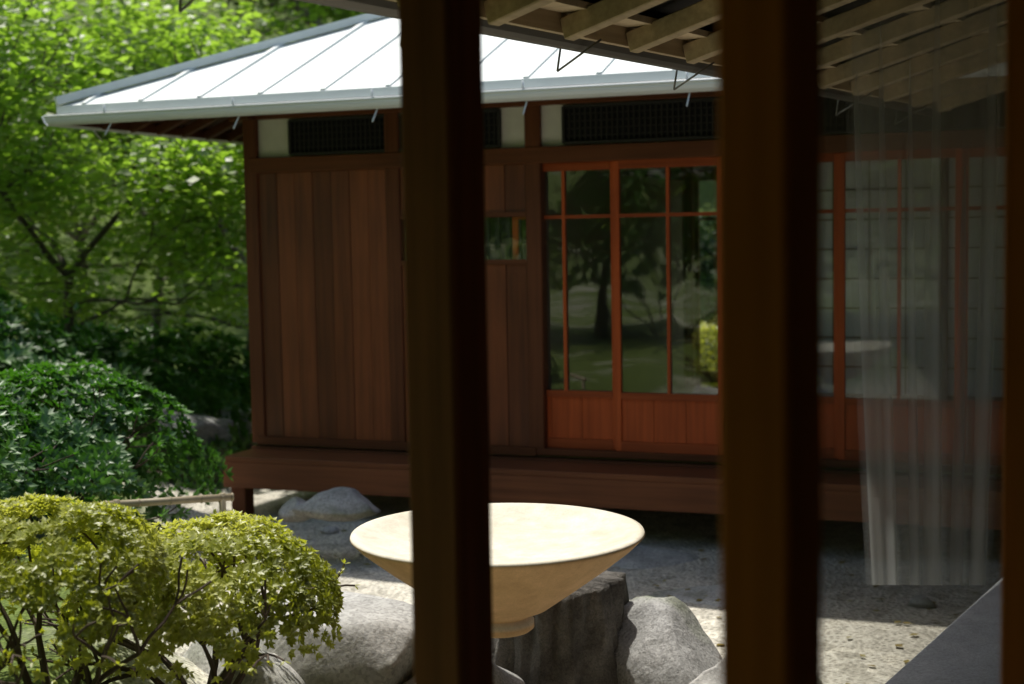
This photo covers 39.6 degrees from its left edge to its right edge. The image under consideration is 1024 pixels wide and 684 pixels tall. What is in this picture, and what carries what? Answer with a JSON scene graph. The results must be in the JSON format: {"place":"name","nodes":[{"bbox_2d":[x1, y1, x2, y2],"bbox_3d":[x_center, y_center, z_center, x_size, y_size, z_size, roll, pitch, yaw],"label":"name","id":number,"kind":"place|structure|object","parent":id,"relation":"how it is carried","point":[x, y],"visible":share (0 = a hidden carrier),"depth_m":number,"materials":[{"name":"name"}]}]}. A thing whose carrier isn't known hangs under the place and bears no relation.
{"place":"outdoors","nodes":[
{"label":"outdoors","id":0,"kind":"place"},
{"bbox_2d":[0,0,1001,683],"bbox_3d":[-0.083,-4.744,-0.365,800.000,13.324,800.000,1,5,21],"label":"ground","id":1,"kind":"structure","parent":0,"point":[876,636],"depth_m":7.66,"materials":[{"name":"grey gravel"}]},
{"bbox_2d":[0,393,102,549],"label":"dark shrub","id":2,"kind":"object","parent":1,"relation":"on","point":[12,463],"visible":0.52,"depth_m":6.42,"materials":[{"name":"green plant"}]},
{"bbox_2d":[39,474,70,495],"bbox_3d":[-2.443,0.750,7.437,0.271,0.209,0.231,-1,4,3],"label":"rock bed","id":3,"kind":"object","parent":1,"relation":"on","point":[67,492],"visible":0.02,"depth_m":7.39,"materials":[{"name":"grey stone"}]},
{"bbox_2d":[0,0,139,135],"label":"maple","id":4,"kind":"object","parent":1,"relation":"on","point":[69,58],"visible":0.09,"depth_m":14.44,"materials":[{"name":"green plant"}]},
{"bbox_2d":[0,0,158,321],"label":"maple","id":5,"kind":"object","parent":1,"relation":"on","point":[29,180],"visible":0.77,"depth_m":11.95,"materials":[{"name":"green plant"}]},
{"bbox_2d":[0,286,215,495],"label":"bush","id":6,"kind":"object","parent":1,"relation":"on","point":[16,354],"visible":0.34,"depth_m":9.88,"materials":[{"name":"green plant"}]},
{"bbox_2d":[0,492,216,683],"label":"bush","id":7,"kind":"object","parent":1,"relation":"on","point":[62,554],"visible":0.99,"depth_m":4.04,"materials":[{"name":"green plant"}]},
{"bbox_2d":[0,357,233,530],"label":"dark shrub","id":8,"kind":"object","parent":1,"relation":"on","point":[104,457],"visible":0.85,"depth_m":7.03,"materials":[{"name":"green plant"}]},
{"bbox_2d":[0,309,256,494],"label":"bush","id":9,"kind":"object","parent":1,"relation":"on","point":[174,384],"visible":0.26,"depth_m":10.78,"materials":[{"name":"green plant"}]},
{"bbox_2d":[0,0,267,337],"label":"maple","id":10,"kind":"object","parent":1,"relation":"on","point":[111,4],"visible":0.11,"depth_m":15.09,"materials":[{"name":"green plant"}]},
{"bbox_2d":[0,0,277,372],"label":"maple","id":11,"kind":"object","parent":1,"relation":"on","point":[100,41],"visible":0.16,"depth_m":13.96,"materials":[{"name":"green plant"}]},
{"bbox_2d":[36,0,246,283],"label":"maple","id":12,"kind":"object","parent":1,"relation":"on","point":[99,227],"visible":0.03,"depth_m":16.26,"materials":[{"name":"green plant"}]},
{"bbox_2d":[0,0,284,397],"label":"maple","id":13,"kind":"object","parent":1,"relation":"on","point":[185,184],"visible":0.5,"depth_m":11.78,"materials":[{"name":"green plant"}]},
{"bbox_2d":[61,319,250,435],"bbox_3d":[-3.248,0.634,13.943,3.156,1.767,3.058,-2,5,-16],"label":"bush","id":14,"kind":"object","parent":1,"relation":"on","point":[223,354],"visible":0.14,"depth_m":13.91,"materials":[{"name":"green plant"}]},
{"bbox_2d":[104,493,233,553],"bbox_3d":[-1.546,0.874,6.462,0.592,0.377,0.040,-4,5,-31],"label":"bamboo rail","id":15,"kind":"object","parent":1,"relation":"on","point":[221,498],"visible":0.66,"depth_m":6.46,"materials":[{"name":"beige wood"}]},
{"bbox_2d":[1,0,365,363],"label":"maple","id":16,"kind":"object","parent":1,"relation":"on","point":[278,23],"visible":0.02,"depth_m":19.02,"materials":[{"name":"green plant"}]},
{"bbox_2d":[18,509,358,683],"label":"bush","id":17,"kind":"object","parent":1,"relation":"on","point":[306,578],"visible":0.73,"depth_m":4.38,"materials":[{"name":"green plant"}]},
{"bbox_2d":[144,409,235,470],"bbox_3d":[-2.460,0.725,10.506,0.603,0.482,0.782,3,6,44],"label":"path rock","id":18,"kind":"object","parent":1,"relation":"on","point":[206,426],"visible":0.27,"depth_m":10.38,"materials":[{"name":"grey stone"}]},
{"bbox_2d":[238,408,255,449],"bbox_3d":[-2.259,0.758,12.137,0.160,0.365,0.160,1,5,21],"label":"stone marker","id":19,"kind":"object","parent":1,"relation":"on","point":[249,427],"visible":0.21,"depth_m":12.07,"materials":[{"name":"grey stone"}]},
{"bbox_2d":[120,0,382,272],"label":"maple","id":20,"kind":"object","parent":1,"relation":"on","point":[342,15],"visible":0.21,"depth_m":24.70,"materials":[{"name":"green plant"}]},
{"bbox_2d":[218,648,305,683],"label":"rock","id":21,"kind":"object","parent":1,"relation":"on","point":[277,673],"visible":0.38,"depth_m":4.87,"materials":[{"name":"grey stone"}]},
{"bbox_2d":[182,0,344,18],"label":"tree","id":22,"kind":"object","parent":1,"relation":"on","point":[236,3],"visible":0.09,"depth_m":26.30,"materials":[{"name":"green plant"}]},
{"bbox_2d":[279,497,311,522],"bbox_3d":[-1.204,0.946,7.994,0.206,0.138,0.215,1,5,21],"label":"rock","id":23,"kind":"object","parent":1,"relation":"on","point":[287,513],"visible":0.69,"depth_m":7.92,"materials":[{"name":"grey stone"}]},
{"bbox_2d":[182,591,413,683],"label":"rock","id":24,"kind":"object","parent":1,"relation":"on","point":[374,645],"visible":0.34,"depth_m":5.04,"materials":[{"name":"grey stone"}]},
{"bbox_2d":[237,0,361,34],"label":"tree","id":25,"kind":"object","parent":1,"relation":"on","point":[297,8],"visible":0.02,"depth_m":22.07,"materials":[{"name":"green plant"}]},
{"bbox_2d":[320,526,338,534],"bbox_3d":[-1.114,1.155,8.717,0.119,0.060,0.094,-4,5,-36],"label":"rock","id":26,"kind":"object","parent":1,"relation":"on","point":[329,530],"visible":1,"depth_m":8.68,"materials":[{"name":"grey stone"}]},
{"bbox_2d":[292,487,380,521],"bbox_3d":[-0.961,0.903,7.895,0.450,0.184,0.369,1,5,21],"label":"rock","id":27,"kind":"object","parent":1,"relation":"on","point":[341,504],"visible":1,"depth_m":7.79,"materials":[{"name":"grey stone"}]},
{"bbox_2d":[403,663,524,683],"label":"rock","id":28,"kind":"object","parent":1,"relation":"on","point":[502,675],"visible":0.22,"depth_m":5.03,"materials":[{"name":"grey stone"}]},
{"bbox_2d":[350,503,644,683],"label":"stone basin","id":29,"kind":"object","parent":1,"relation":"on","point":[560,597],"visible":0.69,"depth_m":5.01,"materials":[{"name":"beige stone"}]},
{"bbox_2d":[41,13,1005,558],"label":"pavilion","id":30,"kind":"structure","parent":1,"relation":"on","point":[597,169],"depth_m":8.87,"materials":[{"name":"brown wood"}]},
{"bbox_2d":[178,511,999,683],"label":"fallen leaves","id":31,"kind":"object","parent":1,"relation":"on","point":[863,655],"visible":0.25,"depth_m":6.98,"materials":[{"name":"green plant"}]},
{"bbox_2d":[178,0,1023,683],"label":"house","id":32,"kind":"structure","parent":1,"relation":"on","point":[778,68],"depth_m":2.39,"materials":[{"name":"brown wood"}]},
{"bbox_2d":[864,302,986,584],"bbox_3d":[1.589,-0.209,5.402,0.642,2.281,0.238,-1,4,-2],"label":"sheer curtain","id":33,"kind":"object","parent":32,"relation":"hanging from","point":[934,559],"visible":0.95,"depth_m":5.41,"materials":[{"name":"white fabric"}]},
{"bbox_2d":[612,546,699,568],"bbox_3d":[0.762,1.249,8.013,0.620,0.094,0.531,-3,5,-29],"label":"step stone","id":34,"kind":"object","parent":1,"relation":"on","point":[641,557],"visible":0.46,"depth_m":7.94,"materials":[{"name":"grey stone"}]},
{"bbox_2d":[614,596,720,683],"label":"rock","id":35,"kind":"object","parent":1,"relation":"on","point":[665,640],"visible":0.76,"depth_m":5.38,"materials":[{"name":"grey stone"}]},
{"bbox_2d":[648,584,720,606],"bbox_3d":[1.129,1.309,7.055,0.609,0.109,0.943,7,9,60],"label":"step stone","id":36,"kind":"object","parent":1,"relation":"on","point":[711,592],"visible":0.2,"depth_m":7.10,"materials":[{"name":"grey stone"}]},
{"bbox_2d":[699,216,717,339],"bbox_3d":[5.174,-0.637,17.673,16.013,2.148,2.190,1,5,21],"label":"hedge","id":37,"kind":"object","parent":1,"relation":"on","point":[709,281],"depth_m":18.11,"materials":[{"name":"green plant"}]},
{"bbox_2d":[700,320,718,386],"bbox_3d":[4.424,0.158,14.658,14.293,1.051,1.629,1,5,21],"label":"hedge","id":38,"kind":"object","parent":1,"relation":"on","point":[708,354],"visible":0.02,"depth_m":14.91,"materials":[{"name":"green plant"}]},
{"bbox_2d":[689,661,822,683],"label":"rock","id":39,"kind":"object","parent":1,"relation":"on","point":[712,675],"visible":0.12,"depth_m":5.16,"materials":[{"name":"grey stone"}]},
{"bbox_2d":[908,595,935,608],"bbox_3d":[1.978,1.258,6.852,0.132,0.065,0.116,1,5,21],"label":"rock","id":40,"kind":"object","parent":1,"relation":"on","point":[921,601],"visible":0.98,"depth_m":6.82,"materials":[{"name":"grey stone"}]},
{"bbox_2d":[885,579,1001,683],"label":"step slab","id":41,"kind":"structure","parent":1,"relation":"on","point":[964,647],"depth_m":5.09,"materials":[{"name":"grey stone"}]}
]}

